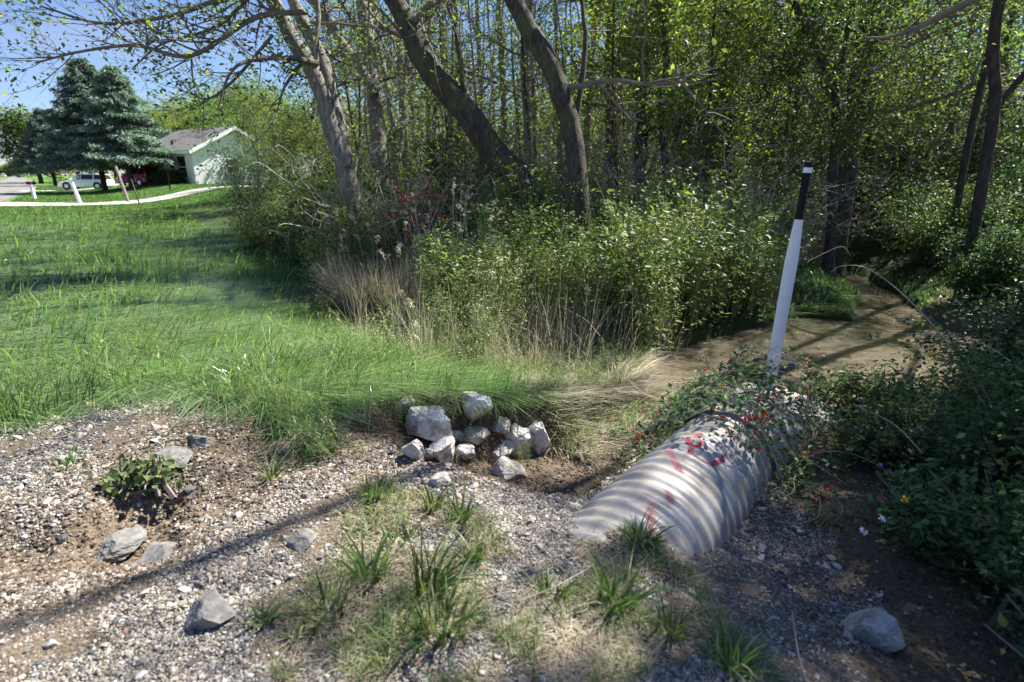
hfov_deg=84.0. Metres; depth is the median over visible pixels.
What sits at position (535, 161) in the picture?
undergrowth shrub
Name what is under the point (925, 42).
wood tree
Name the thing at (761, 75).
wood tree
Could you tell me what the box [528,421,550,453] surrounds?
rock
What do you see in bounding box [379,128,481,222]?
twiggy shrub
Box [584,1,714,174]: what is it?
wood tree
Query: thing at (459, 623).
grass tuft
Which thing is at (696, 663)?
gravel
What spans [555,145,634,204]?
undergrowth shrub
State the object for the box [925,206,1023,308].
leafy plant
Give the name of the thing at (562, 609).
dead grass
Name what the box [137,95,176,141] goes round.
leafy tree
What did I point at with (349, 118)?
tree
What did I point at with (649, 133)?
wood tree
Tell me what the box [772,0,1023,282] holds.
tree
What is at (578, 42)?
wood tree
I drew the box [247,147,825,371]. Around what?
weeds
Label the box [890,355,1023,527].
leafy plant
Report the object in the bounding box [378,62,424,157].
wood tree
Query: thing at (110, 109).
spruce tree
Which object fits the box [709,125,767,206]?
sapling
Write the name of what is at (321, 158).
undergrowth shrub
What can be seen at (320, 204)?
twiggy shrub
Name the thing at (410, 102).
wood tree
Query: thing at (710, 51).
wood tree
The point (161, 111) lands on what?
tree
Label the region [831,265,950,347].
arching stem
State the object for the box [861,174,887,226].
undergrowth shrub
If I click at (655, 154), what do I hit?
twiggy shrub
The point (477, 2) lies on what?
wood tree
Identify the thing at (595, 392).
dead grass
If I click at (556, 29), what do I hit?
wood tree
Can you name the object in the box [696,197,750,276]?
dry grass clump
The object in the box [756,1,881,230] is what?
bare sapling
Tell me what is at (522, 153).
twiggy shrub
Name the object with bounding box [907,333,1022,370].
arching stem
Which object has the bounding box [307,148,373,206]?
undergrowth shrub
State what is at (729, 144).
tree
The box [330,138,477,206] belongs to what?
twiggy shrub
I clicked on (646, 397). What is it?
dry grass clump
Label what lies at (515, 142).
twiggy shrub
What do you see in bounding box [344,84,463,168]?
tree
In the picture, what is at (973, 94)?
wood tree
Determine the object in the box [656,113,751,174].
undergrowth shrub
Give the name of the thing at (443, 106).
wood tree
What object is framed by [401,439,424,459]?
rock
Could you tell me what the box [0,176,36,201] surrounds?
road
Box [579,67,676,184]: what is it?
bare sapling
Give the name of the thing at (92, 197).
grass
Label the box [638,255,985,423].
water
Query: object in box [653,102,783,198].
twiggy shrub
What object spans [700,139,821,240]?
undergrowth shrub
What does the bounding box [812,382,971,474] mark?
leafy plant
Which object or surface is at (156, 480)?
leafy weed
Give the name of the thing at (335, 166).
undergrowth shrub
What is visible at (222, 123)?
tree
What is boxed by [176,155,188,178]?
window
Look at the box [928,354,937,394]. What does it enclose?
flower
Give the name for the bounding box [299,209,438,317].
dry grass clump
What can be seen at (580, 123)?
tree
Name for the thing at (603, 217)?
bush
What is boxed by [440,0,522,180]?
bare sapling
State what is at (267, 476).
grass tuft
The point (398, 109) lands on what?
bare sapling
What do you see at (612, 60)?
bare sapling
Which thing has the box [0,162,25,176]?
tree
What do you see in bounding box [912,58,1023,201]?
sapling
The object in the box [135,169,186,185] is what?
hedge
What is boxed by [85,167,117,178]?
tree
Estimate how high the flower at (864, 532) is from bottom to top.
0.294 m
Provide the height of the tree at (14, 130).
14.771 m
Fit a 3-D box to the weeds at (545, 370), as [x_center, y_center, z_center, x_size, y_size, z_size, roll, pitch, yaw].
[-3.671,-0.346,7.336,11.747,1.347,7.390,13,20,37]
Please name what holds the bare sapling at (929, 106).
on the ground at (872, 253)
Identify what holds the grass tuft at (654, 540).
on the ground at (872, 253)
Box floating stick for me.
[770,320,814,333]
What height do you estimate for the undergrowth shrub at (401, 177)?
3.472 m
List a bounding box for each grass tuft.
[46,444,92,469]
[240,585,309,635]
[251,454,291,480]
[279,566,377,637]
[298,421,352,458]
[312,505,449,587]
[348,462,408,501]
[353,510,525,610]
[353,586,469,676]
[377,511,428,547]
[378,551,526,659]
[401,479,461,519]
[430,523,499,572]
[432,476,497,523]
[521,557,591,606]
[561,533,705,640]
[609,505,687,556]
[635,579,738,653]
[677,593,807,681]
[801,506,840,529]
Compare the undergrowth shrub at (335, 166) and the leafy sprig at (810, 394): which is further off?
the undergrowth shrub at (335, 166)
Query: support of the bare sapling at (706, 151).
on the ground at (872, 253)
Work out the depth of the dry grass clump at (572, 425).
4.68 m
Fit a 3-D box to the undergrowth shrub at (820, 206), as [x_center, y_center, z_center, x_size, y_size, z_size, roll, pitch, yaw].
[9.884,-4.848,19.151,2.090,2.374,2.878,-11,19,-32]
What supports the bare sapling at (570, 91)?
on the ground at (872, 253)
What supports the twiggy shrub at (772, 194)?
on the ground at (872, 253)
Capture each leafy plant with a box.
[802,359,942,437]
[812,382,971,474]
[853,448,1023,602]
[861,166,971,250]
[866,312,1023,468]
[876,425,1023,637]
[883,281,1023,405]
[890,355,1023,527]
[913,173,1023,257]
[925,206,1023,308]
[930,262,1023,365]
[938,215,1023,285]
[949,559,1023,681]
[963,333,1023,524]
[991,141,1023,220]
[995,176,1023,229]
[1001,292,1023,370]
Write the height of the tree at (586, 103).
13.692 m
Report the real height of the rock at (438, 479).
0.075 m
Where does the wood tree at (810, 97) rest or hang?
on the ground at (872, 253)
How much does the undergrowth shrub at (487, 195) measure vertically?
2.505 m
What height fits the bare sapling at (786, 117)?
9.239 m
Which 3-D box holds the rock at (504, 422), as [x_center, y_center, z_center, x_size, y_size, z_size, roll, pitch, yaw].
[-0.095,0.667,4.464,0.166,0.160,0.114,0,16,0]
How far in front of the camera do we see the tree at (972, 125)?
10.58 m
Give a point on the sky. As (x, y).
(28, 96)
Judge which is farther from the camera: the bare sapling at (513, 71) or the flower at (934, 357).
the bare sapling at (513, 71)
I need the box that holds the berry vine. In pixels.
[590,332,903,524]
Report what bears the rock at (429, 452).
on the ground at (872, 253)
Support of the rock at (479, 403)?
on the ground at (872, 253)
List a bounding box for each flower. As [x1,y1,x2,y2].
[854,527,867,575]
[867,463,883,529]
[870,515,884,573]
[895,492,910,544]
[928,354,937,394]
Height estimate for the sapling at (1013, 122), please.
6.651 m
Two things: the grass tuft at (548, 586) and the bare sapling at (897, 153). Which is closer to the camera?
the grass tuft at (548, 586)
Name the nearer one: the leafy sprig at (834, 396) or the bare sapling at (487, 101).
the leafy sprig at (834, 396)
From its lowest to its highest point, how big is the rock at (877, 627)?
0.288 m
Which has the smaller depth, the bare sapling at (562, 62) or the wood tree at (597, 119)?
the bare sapling at (562, 62)
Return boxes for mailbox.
[26,181,35,198]
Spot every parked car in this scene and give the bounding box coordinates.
[58,174,114,189]
[116,167,156,186]
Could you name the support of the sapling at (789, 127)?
on the ground at (872, 253)
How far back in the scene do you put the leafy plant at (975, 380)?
4.04 m
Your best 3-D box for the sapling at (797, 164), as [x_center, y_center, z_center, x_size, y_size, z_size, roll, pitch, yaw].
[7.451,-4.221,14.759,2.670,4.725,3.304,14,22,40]
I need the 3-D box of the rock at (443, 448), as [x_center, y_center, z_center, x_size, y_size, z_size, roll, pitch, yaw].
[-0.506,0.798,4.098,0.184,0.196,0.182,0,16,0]
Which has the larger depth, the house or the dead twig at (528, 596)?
the house
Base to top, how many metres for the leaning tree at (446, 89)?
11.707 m
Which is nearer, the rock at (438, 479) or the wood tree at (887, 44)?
the rock at (438, 479)
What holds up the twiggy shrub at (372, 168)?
on the ground at (872, 253)
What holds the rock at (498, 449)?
on the ground at (872, 253)
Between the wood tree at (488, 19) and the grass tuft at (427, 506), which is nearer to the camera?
the grass tuft at (427, 506)
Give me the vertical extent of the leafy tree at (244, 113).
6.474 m
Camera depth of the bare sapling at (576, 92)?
19.55 m
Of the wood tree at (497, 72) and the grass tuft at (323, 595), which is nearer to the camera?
the grass tuft at (323, 595)
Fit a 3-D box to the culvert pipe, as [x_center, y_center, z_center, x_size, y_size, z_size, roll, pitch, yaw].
[1.403,0.918,4.011,1.120,0.750,3.357,12,20,36]
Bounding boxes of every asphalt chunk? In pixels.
[137,541,177,564]
[155,445,193,469]
[187,435,214,449]
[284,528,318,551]
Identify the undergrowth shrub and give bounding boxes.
[236,129,396,268]
[302,147,330,181]
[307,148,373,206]
[318,142,370,186]
[332,118,398,187]
[333,136,460,233]
[354,113,463,214]
[386,76,547,219]
[400,126,472,195]
[448,154,568,225]
[492,129,555,194]
[497,156,592,206]
[554,164,622,201]
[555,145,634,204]
[588,132,621,179]
[598,158,690,206]
[649,140,723,191]
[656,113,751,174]
[673,183,736,223]
[687,169,766,214]
[695,112,822,185]
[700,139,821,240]
[764,154,827,239]
[802,174,826,227]
[814,105,941,236]
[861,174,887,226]
[905,165,1022,249]
[931,130,1017,204]
[990,155,1023,217]
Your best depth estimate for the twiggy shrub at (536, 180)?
12.78 m
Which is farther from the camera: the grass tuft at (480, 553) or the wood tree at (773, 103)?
the wood tree at (773, 103)
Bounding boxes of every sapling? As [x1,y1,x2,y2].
[268,0,419,195]
[300,0,452,200]
[301,0,428,199]
[330,0,398,178]
[330,75,418,197]
[346,3,442,167]
[347,0,470,185]
[351,54,425,177]
[384,0,504,210]
[386,4,479,170]
[396,29,453,142]
[414,25,486,167]
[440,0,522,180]
[443,47,516,170]
[443,50,521,168]
[464,0,601,186]
[476,2,572,180]
[480,0,576,156]
[482,2,630,189]
[486,37,547,147]
[504,0,638,187]
[520,34,595,167]
[536,56,590,174]
[537,19,620,173]
[550,6,674,179]
[567,0,680,196]
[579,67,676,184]
[589,40,629,185]
[591,6,672,167]
[624,33,785,198]
[624,57,676,182]
[626,0,800,203]
[648,1,734,177]
[650,24,748,185]
[685,24,804,200]
[685,27,765,188]
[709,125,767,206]
[720,14,822,168]
[736,69,822,178]
[745,11,914,244]
[747,14,849,187]
[749,17,887,163]
[749,85,860,260]
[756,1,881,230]
[765,20,963,226]
[765,81,917,192]
[805,0,970,238]
[811,0,971,249]
[845,0,1022,246]
[852,67,966,240]
[862,105,924,228]
[866,60,954,228]
[873,6,975,186]
[889,64,987,186]
[896,81,1015,194]
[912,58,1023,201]
[942,47,1023,207]
[966,69,1023,176]
[982,50,1023,166]
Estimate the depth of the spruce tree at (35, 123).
81.11 m
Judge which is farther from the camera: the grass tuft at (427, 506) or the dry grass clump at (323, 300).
the dry grass clump at (323, 300)
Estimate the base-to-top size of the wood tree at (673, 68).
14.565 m
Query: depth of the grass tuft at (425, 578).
2.28 m
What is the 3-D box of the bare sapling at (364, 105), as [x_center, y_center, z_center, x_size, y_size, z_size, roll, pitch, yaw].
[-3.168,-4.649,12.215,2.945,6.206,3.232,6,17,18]
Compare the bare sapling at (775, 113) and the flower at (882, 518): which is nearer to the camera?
the flower at (882, 518)
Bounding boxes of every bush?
[180,132,288,239]
[199,180,324,255]
[210,199,271,249]
[264,140,342,210]
[269,202,371,267]
[418,201,503,256]
[553,177,674,243]
[641,183,752,267]
[728,169,821,269]
[852,155,1009,267]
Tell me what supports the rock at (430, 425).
on the ground at (872, 253)
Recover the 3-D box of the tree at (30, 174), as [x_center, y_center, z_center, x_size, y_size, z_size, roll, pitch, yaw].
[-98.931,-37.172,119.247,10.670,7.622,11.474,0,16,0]
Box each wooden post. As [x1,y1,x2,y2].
[71,182,81,203]
[114,166,129,201]
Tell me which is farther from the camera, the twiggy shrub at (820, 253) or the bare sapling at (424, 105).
the bare sapling at (424, 105)
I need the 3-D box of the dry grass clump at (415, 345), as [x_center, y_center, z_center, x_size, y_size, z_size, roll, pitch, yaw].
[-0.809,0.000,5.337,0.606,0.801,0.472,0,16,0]
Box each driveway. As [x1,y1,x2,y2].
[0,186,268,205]
[30,183,127,190]
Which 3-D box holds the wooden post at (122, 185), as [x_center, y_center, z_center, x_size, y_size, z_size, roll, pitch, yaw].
[-22.880,-9.160,33.376,0.958,2.144,0.168,10,19,32]
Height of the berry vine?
1.039 m
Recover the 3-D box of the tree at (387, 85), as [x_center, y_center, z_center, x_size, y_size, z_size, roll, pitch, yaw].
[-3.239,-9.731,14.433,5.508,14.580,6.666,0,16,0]
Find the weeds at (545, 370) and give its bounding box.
[0,252,706,464]
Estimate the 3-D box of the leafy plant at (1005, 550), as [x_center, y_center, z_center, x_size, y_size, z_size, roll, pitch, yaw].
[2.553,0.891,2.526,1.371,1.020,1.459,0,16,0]
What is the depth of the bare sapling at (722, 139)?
15.14 m
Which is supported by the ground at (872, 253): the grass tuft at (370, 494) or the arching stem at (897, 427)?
the grass tuft at (370, 494)
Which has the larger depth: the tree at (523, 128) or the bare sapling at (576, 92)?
the tree at (523, 128)
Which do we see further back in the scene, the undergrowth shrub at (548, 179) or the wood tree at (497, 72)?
the wood tree at (497, 72)
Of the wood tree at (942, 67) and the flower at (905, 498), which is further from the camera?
the wood tree at (942, 67)
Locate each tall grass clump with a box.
[0,359,111,427]
[194,337,325,384]
[270,315,349,341]
[324,328,419,363]
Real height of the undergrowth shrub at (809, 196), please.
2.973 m
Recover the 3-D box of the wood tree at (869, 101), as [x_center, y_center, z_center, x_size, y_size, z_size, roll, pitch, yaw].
[11.110,-7.823,18.484,4.584,8.367,6.203,-4,17,-14]
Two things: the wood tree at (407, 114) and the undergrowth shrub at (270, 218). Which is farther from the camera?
the wood tree at (407, 114)
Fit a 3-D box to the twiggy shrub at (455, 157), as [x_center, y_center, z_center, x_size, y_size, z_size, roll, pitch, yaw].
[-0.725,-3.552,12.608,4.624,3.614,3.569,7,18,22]
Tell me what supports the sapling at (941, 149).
on the ground at (872, 253)
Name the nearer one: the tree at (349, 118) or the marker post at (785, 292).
the marker post at (785, 292)
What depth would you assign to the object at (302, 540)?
2.56 m
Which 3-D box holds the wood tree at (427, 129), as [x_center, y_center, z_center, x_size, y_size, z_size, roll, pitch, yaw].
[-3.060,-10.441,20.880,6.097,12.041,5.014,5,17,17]
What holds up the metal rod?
on the ground at (872, 253)
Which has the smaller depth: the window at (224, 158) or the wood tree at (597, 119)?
the wood tree at (597, 119)
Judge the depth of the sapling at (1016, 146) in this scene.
16.22 m
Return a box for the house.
[153,126,277,183]
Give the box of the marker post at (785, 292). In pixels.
[763,162,813,387]
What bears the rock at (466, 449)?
on the ground at (872, 253)
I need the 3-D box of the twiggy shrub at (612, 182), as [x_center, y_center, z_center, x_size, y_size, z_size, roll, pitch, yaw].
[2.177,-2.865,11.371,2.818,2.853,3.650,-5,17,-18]
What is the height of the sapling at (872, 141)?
6.418 m
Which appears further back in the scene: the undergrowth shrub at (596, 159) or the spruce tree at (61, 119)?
the spruce tree at (61, 119)
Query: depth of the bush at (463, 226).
11.05 m
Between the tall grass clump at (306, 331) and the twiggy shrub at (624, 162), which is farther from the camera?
the twiggy shrub at (624, 162)
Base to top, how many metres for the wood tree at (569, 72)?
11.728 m
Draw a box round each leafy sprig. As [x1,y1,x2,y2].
[691,354,708,365]
[788,383,838,400]
[823,364,869,408]
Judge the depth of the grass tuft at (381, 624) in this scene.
2.01 m
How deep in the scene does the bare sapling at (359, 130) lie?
18.93 m
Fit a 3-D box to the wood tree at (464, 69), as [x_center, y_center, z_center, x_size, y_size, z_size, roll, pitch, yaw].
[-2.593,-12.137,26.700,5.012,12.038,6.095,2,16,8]
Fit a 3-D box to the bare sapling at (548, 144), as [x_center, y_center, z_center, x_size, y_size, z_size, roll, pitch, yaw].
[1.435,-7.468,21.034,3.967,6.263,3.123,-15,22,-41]
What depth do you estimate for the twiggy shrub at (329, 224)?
10.19 m
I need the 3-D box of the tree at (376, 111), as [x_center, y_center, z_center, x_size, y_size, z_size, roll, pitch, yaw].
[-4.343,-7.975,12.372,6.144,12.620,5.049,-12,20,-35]
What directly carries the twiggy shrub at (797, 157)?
on the ground at (872, 253)
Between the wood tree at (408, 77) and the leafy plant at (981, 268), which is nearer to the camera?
the leafy plant at (981, 268)
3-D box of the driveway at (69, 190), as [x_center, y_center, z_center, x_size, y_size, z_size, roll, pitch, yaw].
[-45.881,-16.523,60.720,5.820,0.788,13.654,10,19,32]
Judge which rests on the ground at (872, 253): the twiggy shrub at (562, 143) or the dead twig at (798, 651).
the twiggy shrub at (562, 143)
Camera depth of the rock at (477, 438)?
4.30 m
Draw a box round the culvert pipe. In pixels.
[568,383,838,556]
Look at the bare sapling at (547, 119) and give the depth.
23.28 m
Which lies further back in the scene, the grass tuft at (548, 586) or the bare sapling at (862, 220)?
the bare sapling at (862, 220)
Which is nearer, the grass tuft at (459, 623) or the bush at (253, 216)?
the grass tuft at (459, 623)
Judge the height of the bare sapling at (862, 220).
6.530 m
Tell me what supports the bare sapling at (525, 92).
on the ground at (872, 253)
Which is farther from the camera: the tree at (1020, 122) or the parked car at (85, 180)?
the parked car at (85, 180)
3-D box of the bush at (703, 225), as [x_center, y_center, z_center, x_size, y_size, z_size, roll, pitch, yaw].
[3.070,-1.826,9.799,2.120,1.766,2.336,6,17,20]
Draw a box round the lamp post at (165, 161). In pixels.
[164,159,170,189]
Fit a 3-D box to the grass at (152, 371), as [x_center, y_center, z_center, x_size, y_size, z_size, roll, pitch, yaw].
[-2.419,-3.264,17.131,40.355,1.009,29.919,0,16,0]
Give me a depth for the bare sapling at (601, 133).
22.18 m
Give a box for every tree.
[0,0,464,285]
[0,97,49,183]
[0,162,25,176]
[1,146,66,180]
[5,106,96,185]
[28,53,157,191]
[47,156,108,179]
[59,62,180,188]
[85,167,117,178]
[122,92,193,173]
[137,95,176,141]
[141,72,229,137]
[142,91,208,135]
[171,66,306,158]
[187,100,234,127]
[190,73,355,182]
[193,75,296,205]
[217,76,314,177]
[224,70,313,196]
[244,89,360,213]
[248,85,335,202]
[256,1,473,173]
[265,0,423,160]
[272,0,469,250]
[288,0,498,182]
[295,92,382,170]
[301,0,398,145]
[317,0,429,187]
[318,15,402,152]
[336,0,552,287]
[339,3,417,115]
[344,0,487,171]
[344,2,461,173]
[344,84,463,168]
[358,0,507,168]
[366,12,417,150]
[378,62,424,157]
[395,0,440,145]
[397,0,559,227]
[400,0,580,147]
[409,0,499,175]
[410,0,545,172]
[417,0,558,165]
[423,25,469,161]
[443,0,521,128]
[449,0,559,173]
[463,0,603,173]
[466,6,522,136]
[486,1,634,159]
[492,0,621,192]
[495,31,541,144]
[498,91,596,173]
[504,0,744,261]
[509,0,742,198]
[509,14,558,152]
[515,25,582,167]
[516,0,656,172]
[535,55,604,168]
[540,2,604,137]
[542,3,660,183]
[565,0,706,144]
[565,0,816,220]
[574,0,761,180]
[574,0,787,201]
[582,75,603,174]
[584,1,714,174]
[618,54,678,169]
[625,0,828,148]
[651,0,824,160]
[670,0,852,233]
[671,0,898,230]
[688,0,952,190]
[688,11,813,144]
[690,0,1023,277]
[738,3,829,127]
[740,2,945,229]
[743,0,1008,221]
[758,3,932,182]
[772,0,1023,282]
[804,0,980,76]
[826,1,983,137]
[839,0,1023,178]
[865,0,1023,189]
[870,0,981,221]
[881,0,1023,194]
[890,0,1023,176]
[890,2,1023,158]
[940,13,1023,130]
[941,0,1007,269]
[946,0,1023,297]
[954,19,1023,147]
[979,0,1023,146]
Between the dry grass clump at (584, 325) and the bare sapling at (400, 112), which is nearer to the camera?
the dry grass clump at (584, 325)
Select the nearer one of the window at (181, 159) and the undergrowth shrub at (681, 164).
the undergrowth shrub at (681, 164)
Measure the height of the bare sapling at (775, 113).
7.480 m
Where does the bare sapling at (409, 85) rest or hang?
on the ground at (872, 253)
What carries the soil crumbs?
on the ground at (872, 253)
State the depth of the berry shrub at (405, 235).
9.85 m
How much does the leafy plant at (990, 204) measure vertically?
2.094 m
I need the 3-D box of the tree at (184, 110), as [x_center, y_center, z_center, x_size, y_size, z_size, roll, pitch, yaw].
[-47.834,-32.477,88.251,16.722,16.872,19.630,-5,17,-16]
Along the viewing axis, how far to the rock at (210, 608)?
2.13 m
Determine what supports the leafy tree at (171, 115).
on the ground at (872, 253)
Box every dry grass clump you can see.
[281,285,333,305]
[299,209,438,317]
[372,243,435,335]
[401,177,481,303]
[401,298,454,365]
[444,198,517,320]
[464,250,547,351]
[485,338,572,372]
[517,372,634,463]
[534,351,680,389]
[543,261,617,351]
[593,351,693,415]
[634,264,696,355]
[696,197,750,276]
[731,208,788,300]
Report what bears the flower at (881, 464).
on the ground at (872, 253)
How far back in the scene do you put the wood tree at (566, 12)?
24.16 m
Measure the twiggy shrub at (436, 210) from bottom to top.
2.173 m
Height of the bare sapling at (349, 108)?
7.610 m
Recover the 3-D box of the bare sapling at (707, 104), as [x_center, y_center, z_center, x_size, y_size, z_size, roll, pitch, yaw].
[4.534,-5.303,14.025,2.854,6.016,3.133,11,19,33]
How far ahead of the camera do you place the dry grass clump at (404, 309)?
7.56 m
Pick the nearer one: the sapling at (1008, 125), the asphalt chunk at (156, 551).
the asphalt chunk at (156, 551)
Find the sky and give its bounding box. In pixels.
[0,0,1023,174]
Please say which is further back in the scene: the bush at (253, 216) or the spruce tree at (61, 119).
the spruce tree at (61, 119)
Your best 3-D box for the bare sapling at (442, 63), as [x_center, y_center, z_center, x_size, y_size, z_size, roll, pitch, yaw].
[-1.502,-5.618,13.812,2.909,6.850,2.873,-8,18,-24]
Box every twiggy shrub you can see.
[220,119,432,271]
[268,150,492,272]
[314,127,412,220]
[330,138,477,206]
[351,169,545,265]
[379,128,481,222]
[383,108,593,213]
[387,137,457,187]
[430,100,583,230]
[454,124,553,187]
[464,153,567,202]
[472,42,711,233]
[477,127,653,224]
[497,98,630,201]
[544,140,716,215]
[551,68,771,224]
[555,142,670,195]
[589,71,698,192]
[593,178,740,212]
[595,123,801,225]
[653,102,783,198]
[685,175,799,253]
[690,134,860,262]
[711,82,898,252]
[745,170,909,266]
[804,167,895,263]
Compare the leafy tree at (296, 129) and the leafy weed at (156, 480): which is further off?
the leafy tree at (296, 129)
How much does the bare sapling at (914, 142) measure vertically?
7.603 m
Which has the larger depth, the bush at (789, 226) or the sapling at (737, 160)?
the sapling at (737, 160)
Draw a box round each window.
[168,156,175,169]
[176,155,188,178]
[224,158,240,173]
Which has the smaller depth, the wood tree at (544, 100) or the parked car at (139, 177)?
the wood tree at (544, 100)
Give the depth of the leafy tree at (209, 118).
67.09 m
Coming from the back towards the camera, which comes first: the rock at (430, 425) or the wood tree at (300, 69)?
the wood tree at (300, 69)
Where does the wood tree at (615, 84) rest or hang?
on the ground at (872, 253)
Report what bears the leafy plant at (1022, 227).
on the ground at (872, 253)
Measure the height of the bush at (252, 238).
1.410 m
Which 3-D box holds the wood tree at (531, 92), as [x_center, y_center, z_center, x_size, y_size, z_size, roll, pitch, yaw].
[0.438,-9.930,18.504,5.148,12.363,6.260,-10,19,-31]
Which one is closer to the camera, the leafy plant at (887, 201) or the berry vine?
the berry vine
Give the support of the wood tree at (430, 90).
on the ground at (872, 253)
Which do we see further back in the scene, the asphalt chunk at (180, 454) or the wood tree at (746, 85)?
the wood tree at (746, 85)
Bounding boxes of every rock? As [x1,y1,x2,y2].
[95,524,146,562]
[184,588,236,630]
[394,395,414,411]
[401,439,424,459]
[404,405,452,441]
[424,448,435,458]
[429,435,454,462]
[429,471,450,488]
[452,429,464,441]
[454,443,474,458]
[461,391,492,420]
[464,426,490,444]
[490,456,527,481]
[491,440,515,460]
[492,416,510,434]
[504,423,533,452]
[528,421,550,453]
[840,607,905,653]
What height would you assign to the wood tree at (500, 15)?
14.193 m
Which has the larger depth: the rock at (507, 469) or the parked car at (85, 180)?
the parked car at (85, 180)
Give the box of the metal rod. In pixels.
[131,179,142,212]
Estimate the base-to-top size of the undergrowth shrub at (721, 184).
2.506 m
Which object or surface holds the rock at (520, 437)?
on the ground at (872, 253)
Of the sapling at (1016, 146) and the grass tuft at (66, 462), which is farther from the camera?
the sapling at (1016, 146)
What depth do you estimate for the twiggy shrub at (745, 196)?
11.43 m
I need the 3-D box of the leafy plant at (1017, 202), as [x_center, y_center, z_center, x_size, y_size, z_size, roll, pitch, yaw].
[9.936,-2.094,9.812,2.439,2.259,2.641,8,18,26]
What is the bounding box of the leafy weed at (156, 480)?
[84,444,192,504]
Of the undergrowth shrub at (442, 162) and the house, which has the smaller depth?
the undergrowth shrub at (442, 162)
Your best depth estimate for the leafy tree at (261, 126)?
38.61 m
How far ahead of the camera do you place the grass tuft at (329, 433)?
3.52 m
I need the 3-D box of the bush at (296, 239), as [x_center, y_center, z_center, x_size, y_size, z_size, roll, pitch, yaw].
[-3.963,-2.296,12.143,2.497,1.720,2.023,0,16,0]
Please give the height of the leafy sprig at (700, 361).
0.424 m
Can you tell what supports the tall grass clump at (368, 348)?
on the ground at (872, 253)
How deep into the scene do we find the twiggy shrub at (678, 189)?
12.27 m
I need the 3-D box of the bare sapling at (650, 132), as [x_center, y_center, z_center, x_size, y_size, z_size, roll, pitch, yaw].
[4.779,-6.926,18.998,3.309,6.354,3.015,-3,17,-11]
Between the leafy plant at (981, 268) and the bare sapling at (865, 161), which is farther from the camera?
the bare sapling at (865, 161)
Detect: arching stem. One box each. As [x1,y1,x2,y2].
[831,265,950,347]
[854,404,922,452]
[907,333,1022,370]
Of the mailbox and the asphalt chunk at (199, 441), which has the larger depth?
the mailbox
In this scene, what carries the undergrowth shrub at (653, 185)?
on the ground at (872, 253)
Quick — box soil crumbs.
[0,374,1023,681]
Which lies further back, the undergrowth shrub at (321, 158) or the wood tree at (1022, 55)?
the undergrowth shrub at (321, 158)
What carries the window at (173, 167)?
in the house
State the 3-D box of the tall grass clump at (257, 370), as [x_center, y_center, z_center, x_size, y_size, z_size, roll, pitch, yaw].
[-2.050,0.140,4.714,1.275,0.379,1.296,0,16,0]
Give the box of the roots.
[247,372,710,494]
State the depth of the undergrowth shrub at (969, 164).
16.12 m
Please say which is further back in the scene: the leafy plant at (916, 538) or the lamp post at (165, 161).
the lamp post at (165, 161)
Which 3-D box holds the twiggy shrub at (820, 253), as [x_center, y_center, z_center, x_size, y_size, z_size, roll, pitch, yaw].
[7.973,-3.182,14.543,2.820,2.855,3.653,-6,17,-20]
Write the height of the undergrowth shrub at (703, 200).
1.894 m
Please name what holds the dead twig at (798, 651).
on the gravel
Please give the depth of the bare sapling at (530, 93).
14.97 m
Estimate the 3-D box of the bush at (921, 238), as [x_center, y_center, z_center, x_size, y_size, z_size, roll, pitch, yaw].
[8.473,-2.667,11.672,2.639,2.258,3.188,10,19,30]
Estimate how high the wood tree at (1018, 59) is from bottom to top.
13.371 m
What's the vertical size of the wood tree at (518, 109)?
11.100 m
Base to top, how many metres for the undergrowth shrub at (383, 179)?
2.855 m
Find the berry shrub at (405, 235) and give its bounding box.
[337,145,464,273]
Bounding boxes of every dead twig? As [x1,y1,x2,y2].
[475,566,591,608]
[792,611,807,681]
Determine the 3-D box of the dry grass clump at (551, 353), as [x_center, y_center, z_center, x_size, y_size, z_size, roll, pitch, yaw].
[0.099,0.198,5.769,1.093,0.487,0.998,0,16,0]
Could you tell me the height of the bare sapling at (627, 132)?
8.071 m
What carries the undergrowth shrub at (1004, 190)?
on the ground at (872, 253)
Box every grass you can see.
[0,180,307,215]
[0,201,902,480]
[198,260,1020,457]
[244,392,802,681]
[297,224,784,375]
[487,332,677,467]
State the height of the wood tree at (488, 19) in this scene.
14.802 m
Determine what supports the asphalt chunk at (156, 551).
on the ground at (872, 253)
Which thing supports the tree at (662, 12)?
on the ground at (872, 253)
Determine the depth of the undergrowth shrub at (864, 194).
16.45 m
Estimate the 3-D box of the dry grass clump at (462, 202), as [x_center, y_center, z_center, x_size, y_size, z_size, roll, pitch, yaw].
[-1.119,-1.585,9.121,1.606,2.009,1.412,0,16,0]
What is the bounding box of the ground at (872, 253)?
[0,175,1023,681]
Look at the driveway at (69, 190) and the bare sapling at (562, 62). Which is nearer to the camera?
the bare sapling at (562, 62)
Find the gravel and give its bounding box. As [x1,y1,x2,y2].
[0,391,886,681]
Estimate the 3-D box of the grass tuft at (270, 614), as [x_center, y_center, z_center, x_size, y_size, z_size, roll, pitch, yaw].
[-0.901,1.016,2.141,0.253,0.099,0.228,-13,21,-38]
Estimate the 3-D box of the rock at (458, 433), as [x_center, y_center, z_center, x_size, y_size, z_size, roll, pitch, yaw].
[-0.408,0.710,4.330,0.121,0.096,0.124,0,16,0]
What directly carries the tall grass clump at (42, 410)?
on the ground at (872, 253)

